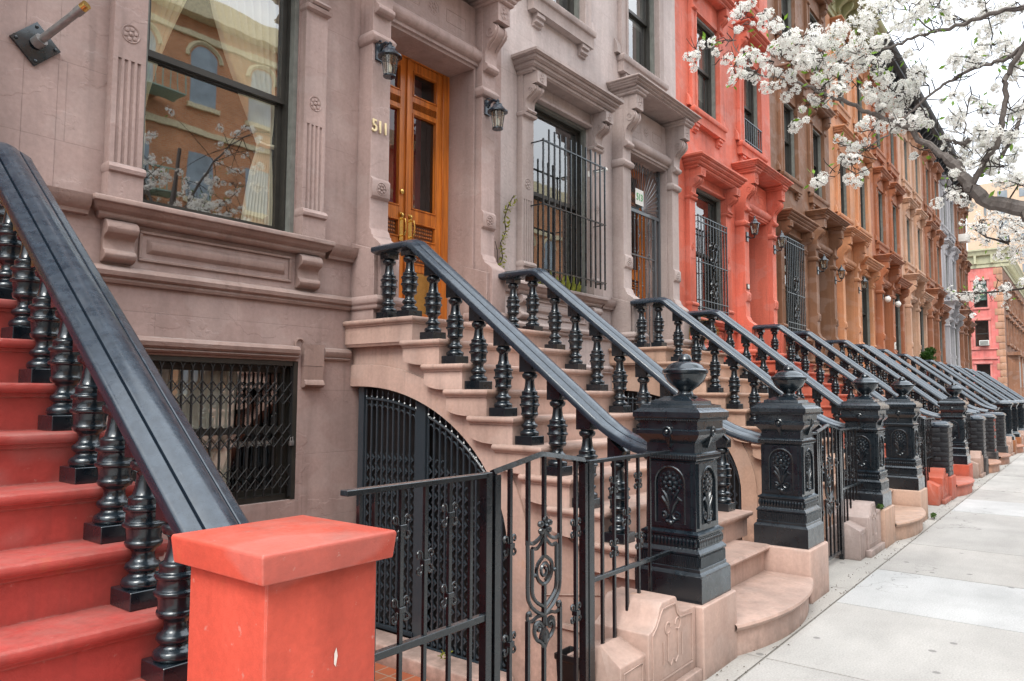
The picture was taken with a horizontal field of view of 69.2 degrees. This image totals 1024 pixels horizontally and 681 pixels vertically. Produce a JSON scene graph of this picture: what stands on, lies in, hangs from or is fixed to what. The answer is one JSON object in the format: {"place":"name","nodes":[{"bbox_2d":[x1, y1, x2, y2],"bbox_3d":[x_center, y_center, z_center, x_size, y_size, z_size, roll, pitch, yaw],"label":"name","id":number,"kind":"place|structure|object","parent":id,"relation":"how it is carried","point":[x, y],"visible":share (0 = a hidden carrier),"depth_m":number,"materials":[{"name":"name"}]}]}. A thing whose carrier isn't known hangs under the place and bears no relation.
{"place":"outdoors","nodes":[
{"label":"outdoors","id":0,"kind":"place"},
{"bbox_2d":[375,663,428,680],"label":"areaway paving","id":1,"kind":"structure","parent":0,"point":[384,673],"depth_m":5.71,"materials":[{"name":"tile"}]},
{"bbox_2d":[0,0,61,199],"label":"brownstone house","id":2,"kind":"structure","parent":1,"relation":"on","point":[28,98],"depth_m":4.79,"materials":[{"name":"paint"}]},
{"bbox_2d":[9,0,90,65],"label":"flagpole bracket","id":3,"kind":"object","parent":2,"relation":"attached to","point":[35,44],"visible":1,"depth_m":4.77,"materials":[{"name":"black metal"}]},
{"bbox_2d":[0,142,248,680],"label":"stoop","id":4,"kind":"object","parent":1,"relation":"on","point":[93,587],"visible":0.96,"depth_m":2.80,"materials":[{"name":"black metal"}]},
{"bbox_2d":[52,0,520,560],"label":"brownstone house","id":5,"kind":"structure","parent":1,"relation":"on","point":[244,186],"depth_m":6.47,"materials":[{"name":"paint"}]},
{"bbox_2d":[132,355,297,504],"bbox_3d":[-2.326,0.718,5.795,0.185,1.158,1.388,-3,-5,38],"label":"window","id":6,"kind":"structure","parent":5,"relation":"in","point":[177,366],"depth_m":6.19,"materials":[{"name":"paint"}]},
{"bbox_2d":[142,0,298,232],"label":"window","id":7,"kind":"structure","parent":5,"relation":"in","point":[247,30],"depth_m":6.37,"materials":[{"name":"glass"}]},
{"bbox_2d":[375,40,401,79],"bbox_3d":[-1.150,-2.614,6.874,0.277,0.374,0.224,-3,-5,38],"label":"wall lantern","id":8,"kind":"object","parent":5,"relation":"attached to","point":[388,53],"depth_m":6.85,"materials":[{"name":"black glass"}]},
{"bbox_2d":[388,52,449,319],"bbox_3d":[-1.128,-1.586,7.828,0.190,2.975,1.290,-3,-5,38],"label":"door","id":9,"kind":"structure","parent":5,"relation":"in","point":[403,218],"depth_m":7.99,"materials":[{"name":"brown wood"}]},
{"bbox_2d":[484,98,507,130],"bbox_3d":[-0.177,-2.483,8.113,0.277,0.374,0.224,-3,-5,38],"label":"wall lantern","id":10,"kind":"object","parent":5,"relation":"attached to","point":[497,108],"depth_m":8.08,"materials":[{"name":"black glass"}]},
{"bbox_2d":[495,195,516,268],"bbox_3d":[-0.066,-1.262,8.597,0.088,0.929,0.365,-4,-6,42],"label":"climbing vine","id":11,"kind":"object","parent":5,"relation":"attached to","point":[505,231],"visible":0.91,"depth_m":8.57,"materials":[{"name":"green plant"}]},
{"bbox_2d":[375,629,514,680],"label":"areaway curb","id":12,"kind":"structure","parent":1,"relation":"on","point":[435,664],"depth_m":5.72,"materials":[{"name":"stone"}]},
{"bbox_2d":[554,646,578,680],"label":"waste bin","id":13,"kind":"object","parent":1,"relation":"on","point":[567,669],"visible":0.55,"depth_m":3.76,"materials":[{"name":"black plastic"}]},
{"bbox_2d":[342,239,813,680],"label":"stoop","id":14,"kind":"object","parent":1,"relation":"on","point":[454,394],"visible":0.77,"depth_m":6.02,"materials":[{"name":"stone"}]},
{"bbox_2d":[500,0,701,390],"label":"brownstone house","id":15,"kind":"structure","parent":1,"relation":"on","point":[588,85],"depth_m":10.44,"materials":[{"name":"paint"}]},
{"bbox_2d":[533,103,586,292],"bbox_3d":[0.531,-1.793,9.649,0.185,2.318,1.328,-3,-5,38],"label":"window","id":16,"kind":"structure","parent":15,"relation":"in","point":[578,132],"depth_m":10.08,"materials":[{"name":"paint"}]},
{"bbox_2d":[565,0,579,19],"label":"window","id":17,"kind":"structure","parent":15,"relation":"in","point":[572,6],"depth_m":10.19,"materials":[{"name":"glass"}]},
{"bbox_2d":[631,169,645,318],"bbox_3d":[1.726,-1.301,11.526,0.122,2.975,1.290,-3,-5,38],"label":"door","id":18,"kind":"structure","parent":15,"relation":"in","point":[639,177],"depth_m":11.91,"materials":[{"name":"brown wood"}]},
{"bbox_2d":[629,0,654,74],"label":"window","id":19,"kind":"structure","parent":15,"relation":"in","point":[647,21],"depth_m":11.97,"materials":[{"name":"glass"}]},
{"bbox_2d":[675,0,793,361],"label":"brownstone house","id":20,"kind":"structure","parent":1,"relation":"on","point":[732,182],"depth_m":14.03,"materials":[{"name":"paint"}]},
{"bbox_2d":[697,17,715,119],"bbox_3d":[3.406,-4.920,13.594,0.249,1.799,1.000,-3,-5,38],"label":"window","id":21,"kind":"structure","parent":20,"relation":"in","point":[706,71],"depth_m":13.89,"materials":[{"name":"glass"}]},
{"bbox_2d":[696,188,721,320],"bbox_3d":[3.412,-1.510,13.326,0.185,2.318,1.328,-3,-5,38],"label":"window","id":22,"kind":"structure","parent":20,"relation":"in","point":[715,205],"depth_m":13.79,"materials":[{"name":"paint"}]},
{"bbox_2d":[744,64,757,149],"bbox_3d":[4.798,-4.786,15.319,0.185,1.798,0.998,-3,-5,38],"label":"window","id":23,"kind":"structure","parent":20,"relation":"in","point":[750,91],"depth_m":15.63,"materials":[{"name":"glass"}]},
{"bbox_2d":[746,216,759,241],"bbox_3d":[4.631,-2.156,14.273,0.261,0.480,0.210,-3,-5,38],"label":"wall lantern","id":24,"kind":"object","parent":20,"relation":"attached to","point":[754,221],"depth_m":14.24,"materials":[{"name":"black metal"}]},
{"bbox_2d":[773,230,786,253],"bbox_3d":[5.597,-2.061,15.507,0.261,0.480,0.210,-3,-5,38],"label":"wall lantern","id":25,"kind":"object","parent":20,"relation":"attached to","point":[781,235],"depth_m":15.47,"materials":[{"name":"black metal"}]},
{"bbox_2d":[608,297,925,541],"bbox_3d":[3.409,1.161,9.973,3.705,3.501,2.164,-3,-5,38],"label":"stoop","id":26,"kind":"object","parent":1,"relation":"on","point":[734,388],"visible":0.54,"depth_m":9.62,"materials":[{"name":"stone"}]},
{"bbox_2d":[689,320,718,350],"bbox_3d":[3.006,-0.065,11.849,0.572,0.578,0.541,-3,-5,38],"label":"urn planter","id":27,"kind":"object","parent":26,"relation":"on","point":[706,323],"visible":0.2,"depth_m":11.76,"materials":[{"name":"black metal"}]},
{"bbox_2d":[767,0,850,368],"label":"brownstone house","id":28,"kind":"structure","parent":1,"relation":"on","point":[812,226],"depth_m":17.82,"materials":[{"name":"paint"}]},
{"bbox_2d":[781,0,791,39],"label":"window","id":29,"kind":"structure","parent":28,"relation":"in","point":[785,4],"depth_m":17.81,"materials":[{"name":"glass"}]},
{"bbox_2d":[784,103,794,177],"bbox_3d":[6.312,-4.637,17.252,0.185,1.798,0.998,-3,-5,38],"label":"window","id":30,"kind":"structure","parent":28,"relation":"in","point":[788,110],"depth_m":17.57,"materials":[{"name":"glass"}]},
{"bbox_2d":[784,235,799,336],"bbox_3d":[6.293,-1.226,17.004,0.185,2.318,1.328,-3,-5,38],"label":"window","id":31,"kind":"structure","parent":28,"relation":"in","point":[786,278],"depth_m":17.38,"materials":[{"name":"paint"}]},
{"bbox_2d":[810,12,818,76],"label":"window","id":32,"kind":"structure","parent":28,"relation":"in","point":[812,19],"depth_m":19.53,"materials":[{"name":"glass"}]},
{"bbox_2d":[813,129,821,197],"bbox_3d":[7.678,-4.502,18.996,0.185,1.798,0.998,-3,-5,38],"label":"window","id":33,"kind":"structure","parent":28,"relation":"in","point":[816,136],"depth_m":19.33,"materials":[{"name":"glass"}]},
{"bbox_2d":[817,255,828,273],"bbox_3d":[7.512,-1.853,17.949,0.261,0.480,0.210,-3,-5,38],"label":"wall lantern","id":34,"kind":"object","parent":28,"relation":"attached to","point":[823,258],"depth_m":17.91,"materials":[{"name":"black metal"}]},
{"bbox_2d":[835,265,845,283],"bbox_3d":[8.478,-1.718,19.180,0.261,0.480,0.210,-3,-5,38],"label":"wall lantern","id":35,"kind":"object","parent":28,"relation":"attached to","point":[841,269],"depth_m":19.16,"materials":[{"name":"black metal"}]},
{"bbox_2d":[825,0,886,371],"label":"brownstone house","id":36,"kind":"structure","parent":1,"relation":"on","point":[858,263],"depth_m":21.24,"materials":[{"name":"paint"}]},
{"bbox_2d":[837,58,843,106],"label":"window","id":37,"kind":"structure","parent":36,"relation":"in","point":[838,80],"depth_m":21.51,"materials":[{"name":"paint"}]},
{"bbox_2d":[840,156,846,215],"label":"window","id":38,"kind":"structure","parent":36,"relation":"in","point":[843,186],"depth_m":21.29,"materials":[{"name":"glass"}]},
{"bbox_2d":[857,77,861,127],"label":"window","id":39,"kind":"structure","parent":36,"relation":"in","point":[859,94],"depth_m":23.28,"materials":[{"name":"glass"}]},
{"bbox_2d":[858,276,867,293],"bbox_3d":[9.992,-1.589,21.114,0.261,0.480,0.210,-3,-5,38],"label":"wall lantern","id":40,"kind":"object","parent":36,"relation":"attached to","point":[864,280],"depth_m":21.09,"materials":[{"name":"black metal"}]},
{"bbox_2d":[860,175,865,229],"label":"window","id":41,"kind":"structure","parent":36,"relation":"in","point":[862,189],"depth_m":23.03,"materials":[{"name":"glass"}]},
{"bbox_2d":[861,276,869,344],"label":"window","id":42,"kind":"structure","parent":36,"relation":"in","point":[865,294],"depth_m":22.91,"materials":[{"name":"glass"}]},
{"bbox_2d":[740,324,974,496],"bbox_3d":[6.290,1.444,13.650,3.705,3.501,2.164,-3,-5,38],"label":"stoop","id":43,"kind":"object","parent":1,"relation":"on","point":[843,391],"visible":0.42,"depth_m":13.55,"materials":[{"name":"black metal"}]},
{"bbox_2d":[786,342,801,361],"bbox_3d":[5.961,0.194,15.614,0.480,0.520,0.480,-3,-5,38],"label":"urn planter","id":44,"kind":"object","parent":43,"relation":"on","point":[797,358],"visible":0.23,"depth_m":15.49,"materials":[{"name":"black metal"}]},
{"bbox_2d":[866,32,912,374],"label":"brownstone house","id":45,"kind":"structure","parent":1,"relation":"on","point":[887,191],"depth_m":24.92,"materials":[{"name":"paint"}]},
{"bbox_2d":[875,102,879,148],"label":"window","id":46,"kind":"structure","parent":45,"relation":"in","point":[877,135],"depth_m":25.18,"materials":[{"name":"glass"}]},
{"bbox_2d":[878,191,882,242],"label":"window","id":47,"kind":"structure","parent":45,"relation":"in","point":[879,194],"depth_m":24.97,"materials":[{"name":"glass"}]},
{"bbox_2d":[883,295,890,301],"bbox_3d":[11.899,-1.333,23.559,0.241,0.257,0.187,-3,-5,38],"label":"wall lantern","id":48,"kind":"object","parent":45,"relation":"attached to","point":[887,298],"depth_m":23.48,"materials":[{"name":"white glass"}]},
{"bbox_2d":[890,133,893,164],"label":"window","id":49,"kind":"structure","parent":45,"relation":"in","point":[891,135],"depth_m":26.93,"materials":[{"name":"glass"}]},
{"bbox_2d":[893,206,896,252],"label":"window","id":50,"kind":"structure","parent":45,"relation":"in","point":[894,208],"depth_m":26.72,"materials":[{"name":"glass"}]},
{"bbox_2d":[893,300,900,306],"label":"wall lantern","id":51,"kind":"object","parent":45,"relation":"attached to","point":[897,303],"depth_m":24.72,"materials":[{"name":"white glass"}]},
{"bbox_2d":[895,293,900,353],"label":"window","id":52,"kind":"structure","parent":45,"relation":"in","point":[897,309],"depth_m":26.59,"materials":[{"name":"paint"}]},
{"bbox_2d":[814,340,1000,472],"bbox_3d":[9.171,1.728,17.328,3.705,3.501,2.164,-3,-5,38],"label":"stoop","id":53,"kind":"object","parent":1,"relation":"on","point":[882,368],"visible":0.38,"depth_m":17.35,"materials":[{"name":"black metal"}]},
{"bbox_2d":[897,91,935,376],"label":"brownstone house","id":54,"kind":"structure","parent":1,"relation":"on","point":[914,216],"depth_m":28.61,"materials":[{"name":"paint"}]},
{"bbox_2d":[904,140,907,181],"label":"window","id":55,"kind":"structure","parent":54,"relation":"in","point":[905,152],"depth_m":28.87,"materials":[{"name":"paint"}]},
{"bbox_2d":[907,219,909,262],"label":"window","id":56,"kind":"structure","parent":54,"relation":"in","point":[908,237],"depth_m":28.64,"materials":[{"name":"paint"}]},
{"bbox_2d":[915,158,917,192],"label":"window","id":57,"kind":"structure","parent":54,"relation":"in","point":[916,158],"depth_m":30.62,"materials":[{"name":"paint"}]},
{"bbox_2d":[918,230,920,270],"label":"window","id":58,"kind":"structure","parent":54,"relation":"in","point":[918,230],"depth_m":30.39,"materials":[{"name":"glass"}]},
{"bbox_2d":[920,307,923,351],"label":"window","id":59,"kind":"structure","parent":54,"relation":"in","point":[921,313],"depth_m":30.28,"materials":[{"name":"glass"}]},
{"bbox_2d":[857,345,1010,464],"bbox_3d":[10.685,1.877,19.261,3.705,3.501,2.164,-3,-5,38],"label":"stoop","id":60,"kind":"object","parent":1,"relation":"on","point":[937,387],"visible":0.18,"depth_m":19.17,"materials":[{"name":"black metal"}]},
{"bbox_2d":[920,118,952,378],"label":"brownstone house","id":61,"kind":"structure","parent":1,"relation":"on","point":[934,235],"depth_m":32.28,"materials":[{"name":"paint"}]},
{"bbox_2d":[926,170,928,205],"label":"window","id":62,"kind":"structure","parent":61,"relation":"in","point":[926,170],"depth_m":32.55,"materials":[{"name":"glass"}]},
{"bbox_2d":[928,239,930,277],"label":"window","id":63,"kind":"structure","parent":61,"relation":"in","point":[928,239],"depth_m":32.32,"materials":[{"name":"glass"}]},
{"bbox_2d":[937,248,939,284],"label":"window","id":64,"kind":"structure","parent":61,"relation":"in","point":[937,248],"depth_m":34.06,"materials":[{"name":"glass"}]},
{"bbox_2d":[939,317,942,362],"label":"window","id":65,"kind":"structure","parent":61,"relation":"in","point":[940,323],"depth_m":33.95,"materials":[{"name":"paint"}]},
{"bbox_2d":[938,149,965,378],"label":"brownstone house","id":66,"kind":"structure","parent":1,"relation":"on","point":[950,252],"depth_m":35.87,"materials":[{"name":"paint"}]},
{"bbox_2d":[955,325,957,365],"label":"window","id":67,"kind":"structure","parent":66,"relation":"in","point":[955,325],"depth_m":37.61,"materials":[{"name":"paint"}]},
{"bbox_2d":[889,354,1023,452],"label":"stoop","id":68,"kind":"object","parent":1,"relation":"on","point":[941,376],"visible":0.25,"depth_m":22.78,"materials":[{"name":"black metal"}]},
{"bbox_2d":[917,360,999,411],"bbox_3d":[16.447,2.444,26.615,3.705,3.501,2.164,-3,-5,38],"label":"stoop","id":69,"kind":"object","parent":1,"relation":"on","point":[973,387],"visible":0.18,"depth_m":26.50,"materials":[{"name":"black metal"}]},
{"bbox_2d":[919,347,936,375],"bbox_3d":[15.259,0.811,27.289,0.690,1.207,0.853,-3,-5,38],"label":"potted shrub","id":70,"kind":"object","parent":69,"relation":"on","point":[927,353],"visible":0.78,"depth_m":27.14,"materials":[{"name":"green plant"}]},
{"bbox_2d":[953,183,976,379],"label":"brownstone house","id":71,"kind":"structure","parent":1,"relation":"on","point":[963,269],"depth_m":39.53,"materials":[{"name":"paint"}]},
{"bbox_2d":[958,233,969,243],"bbox_3d":[23.935,-5.402,39.292,0.512,0.400,0.640,-3,-5,38],"label":"air conditioner","id":72,"kind":"object","parent":71,"relation":"attached to","point":[961,238],"visible":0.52,"depth_m":39.09,"materials":[{"name":"white plastic"}]},
{"bbox_2d":[960,293,972,301],"bbox_3d":[23.921,-2.291,39.063,0.512,0.400,0.640,-3,-5,38],"label":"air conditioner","id":73,"kind":"object","parent":71,"relation":"attached to","point":[963,299],"visible":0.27,"depth_m":38.92,"materials":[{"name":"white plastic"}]},
{"bbox_2d":[941,364,1009,411],"bbox_3d":[19.328,2.728,30.292,3.705,3.501,2.164,-3,-5,38],"label":"stoop","id":74,"kind":"object","parent":1,"relation":"on","point":[980,384],"visible":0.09,"depth_m":30.23,"materials":[{"name":"black metal"}]},
{"bbox_2d":[959,368,1019,399],"bbox_3d":[22.209,3.011,33.970,3.705,3.501,2.164,-3,-5,38],"label":"stoop","id":75,"kind":"object","parent":1,"relation":"on","point":[992,384],"visible":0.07,"depth_m":33.83,"materials":[{"name":"black metal"}]},
{"bbox_2d":[975,371,1023,399],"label":"stoop","id":76,"kind":"object","parent":1,"relation":"on","point":[1003,386],"visible":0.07,"depth_m":37.47,"materials":[{"name":"black metal"}]},
{"bbox_2d":[702,452,1023,680],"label":"sidewalk","id":77,"kind":"structure","parent":0,"point":[942,599],"depth_m":5.58,"materials":[{"name":"concrete"}]},
{"bbox_2d":[171,515,395,680],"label":"pedestal","id":78,"kind":"object","parent":77,"relation":"on","point":[292,598],"visible":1,"depth_m":2.14,"materials":[{"name":"paint"}]},
{"bbox_2d":[340,450,669,680],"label":"areaway fence","id":79,"kind":"object","parent":77,"relation":"on","point":[487,618],"visible":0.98,"depth_m":3.28,"materials":[{"name":"metal"}]},
{"bbox_2d":[567,587,701,680],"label":"areaway plinth","id":80,"kind":"structure","parent":77,"relation":"on","point":[654,639],"depth_m":3.91,"materials":[{"name":"stone"}]},
{"bbox_2d":[633,353,736,679],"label":"newel post","id":81,"kind":"object","parent":77,"relation":"on","point":[684,425],"visible":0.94,"depth_m":4.44,"materials":[{"name":"black metal"}]},
{"bbox_2d":[751,365,828,603],"bbox_3d":[2.283,1.141,6.141,0.480,1.886,0.500,-3,-5,38],"label":"newel post","id":82,"kind":"object","parent":77,"relation":"on","point":[789,526],"visible":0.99,"depth_m":5.99,"materials":[{"name":"black metal"}]},
{"bbox_2d":[812,424,862,560],"bbox_3d":[3.058,1.469,7.112,0.045,1.343,2.440,-3,-5,38],"label":"areaway fence","id":83,"kind":"object","parent":77,"relation":"on","point":[840,445],"visible":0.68,"depth_m":7.25,"materials":[{"name":"metal"}]},
{"bbox_2d":[682,0,1023,317],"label":"pear tree","id":84,"kind":"object","parent":77,"relation":"on","point":[989,161],"visible":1,"depth_m":4.94,"materials":[{"name":"white plant"}]},
{"bbox_2d":[828,499,884,560],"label":"areaway plinth","id":85,"kind":"structure","parent":77,"relation":"on","point":[862,530],"depth_m":7.47,"materials":[{"name":"stone"}]},
{"bbox_2d":[708,465,1005,679],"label":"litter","id":86,"kind":"object","parent":77,"relation":"on","point":[876,568],"visible":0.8,"depth_m":6.98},
{"bbox_2d":[837,373,895,547],"bbox_3d":[3.925,1.304,8.253,0.480,1.886,0.500,-3,-5,38],"label":"newel post","id":87,"kind":"object","parent":77,"relation":"on","point":[865,411],"visible":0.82,"depth_m":8.11,"materials":[{"name":"black metal"}]},
{"bbox_2d":[735,454,1021,680],"bbox_3d":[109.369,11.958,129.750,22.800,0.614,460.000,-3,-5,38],"label":"joint","id":88,"kind":"object","parent":77,"relation":"attached to","point":[756,664],"depth_m":5.75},
{"bbox_2d":[967,246,1023,396],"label":"corner building","id":89,"kind":"structure","parent":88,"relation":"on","point":[1000,358],"depth_m":58.14,"materials":[{"name":"paint"}]},
{"bbox_2d":[973,280,987,307],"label":"window","id":90,"kind":"structure","parent":89,"relation":"in","point":[982,297],"depth_m":58.26,"materials":[{"name":"glass"}]},
{"bbox_2d":[975,321,988,346],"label":"window","id":91,"kind":"structure","parent":89,"relation":"in","point":[975,321],"depth_m":58.06,"materials":[{"name":"glass"}]},
{"bbox_2d":[979,340,989,345],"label":"air conditioner","id":92,"kind":"object","parent":89,"relation":"attached to","point":[984,343],"visible":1,"depth_m":57.45,"materials":[{"name":"white plastic"}]},
{"bbox_2d":[1008,331,1023,386],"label":"street windows","id":93,"kind":"structure","parent":89,"relation":"in","point":[1008,331],"depth_m":59.13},
{"bbox_2d":[883,377,927,521],"bbox_3d":[5.164,1.425,9.818,0.480,1.886,0.500,-3,-5,38],"label":"newel post","id":94,"kind":"object","parent":77,"relation":"on","point":[905,476],"visible":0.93,"depth_m":9.66,"materials":[{"name":"black metal"}]},
{"bbox_2d":[917,416,934,491],"bbox_3d":[5.939,1.752,10.789,0.045,1.343,2.440,-3,-5,38],"label":"areaway fence","id":95,"kind":"object","parent":77,"relation":"on","point":[926,456],"visible":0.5,"depth_m":11.04,"materials":[{"name":"metal"}]},
{"bbox_2d":[922,467,951,505],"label":"areaway plinth","id":96,"kind":"structure","parent":77,"relation":"on","point":[938,488],"depth_m":11.14,"materials":[{"name":"stone"}]},
{"bbox_2d":[919,420,956,499],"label":"brick pier","id":97,"kind":"structure","parent":77,"relation":"on","point":[942,447],"depth_m":11.71,"materials":[{"name":"brick"}]},
{"bbox_2d":[937,383,972,485],"bbox_3d":[8.045,1.709,13.495,0.480,1.886,0.500,-3,-5,38],"label":"newel post","id":98,"kind":"object","parent":77,"relation":"on","point":[953,408],"visible":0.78,"depth_m":13.33,"materials":[{"name":"black metal"}]},
{"bbox_2d":[965,413,972,453],"bbox_3d":[8.820,2.036,14.467,0.045,1.343,2.440,-3,-5,38],"label":"areaway fence","id":99,"kind":"object","parent":77,"relation":"on","point":[968,429],"visible":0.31,"depth_m":15.03,"materials":[{"name":"metal"}]},
{"bbox_2d":[970,450,985,478],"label":"areaway plinth","id":100,"kind":"structure","parent":77,"relation":"on","point":[977,463],"depth_m":14.84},
{"bbox_2d":[970,415,988,474],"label":"brick pier","id":101,"kind":"structure","parent":77,"relation":"on","point":[978,433],"depth_m":15.38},
{"bbox_2d":[973,413,998,459],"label":"brick pier","id":102,"kind":"structure","parent":77,"relation":"on","point":[992,452],"depth_m":16.92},
{"bbox_2d":[984,412,1007,452],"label":"brick pier","id":103,"kind":"structure","parent":77,"relation":"on","point":[1000,431],"depth_m":18.86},
{"bbox_2d":[995,400,1016,454],"bbox_3d":[14.089,2.476,21.199,0.480,1.540,0.500,-3,-5,38],"label":"iron gatepost","id":104,"kind":"object","parent":77,"relation":"on","point":[1006,405],"visible":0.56,"depth_m":21.03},
{"bbox_2d":[1006,436,1014,455],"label":"areaway plinth","id":105,"kind":"structure","parent":77,"relation":"on","point":[1009,441],"depth_m":20.47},
{"bbox_2d":[1007,400,1021,443],"bbox_3d":[15.321,2.597,22.770,0.480,1.540,0.500,-3,-5,38],"label":"iron gatepost","id":106,"kind":"object","parent":77,"relation":"on","point":[1017,434],"visible":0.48,"depth_m":22.59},
{"bbox_2d":[1014,400,1023,430],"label":"iron gatepost","id":107,"kind":"object","parent":77,"relation":"on","point":[1020,408],"visible":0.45,"depth_m":24.71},
{"bbox_2d":[1018,430,1023,443],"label":"areaway plinth","id":108,"kind":"structure","parent":77,"relation":"on","point":[1022,433],"depth_m":24.13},
{"bbox_2d":[871,0,1023,249],"label":"sky","id":109,"kind":"structure","parent":0,"point":[947,42],"materials":[{"name":"white"}]},
{"label":"ground","id":110,"kind":"structure","parent":0,"visible":0},
{"bbox_2d":[967,181,1023,335],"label":"apartment tower","id":111,"kind":"structure","parent":110,"relation":"on","point":[989,188],"depth_m":136.17,"materials":[{"name":"brick"}]},
{"bbox_2d":[984,188,1023,271],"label":"windows","id":112,"kind":"structure","parent":111,"relation":"in","point":[1003,193],"depth_m":135.11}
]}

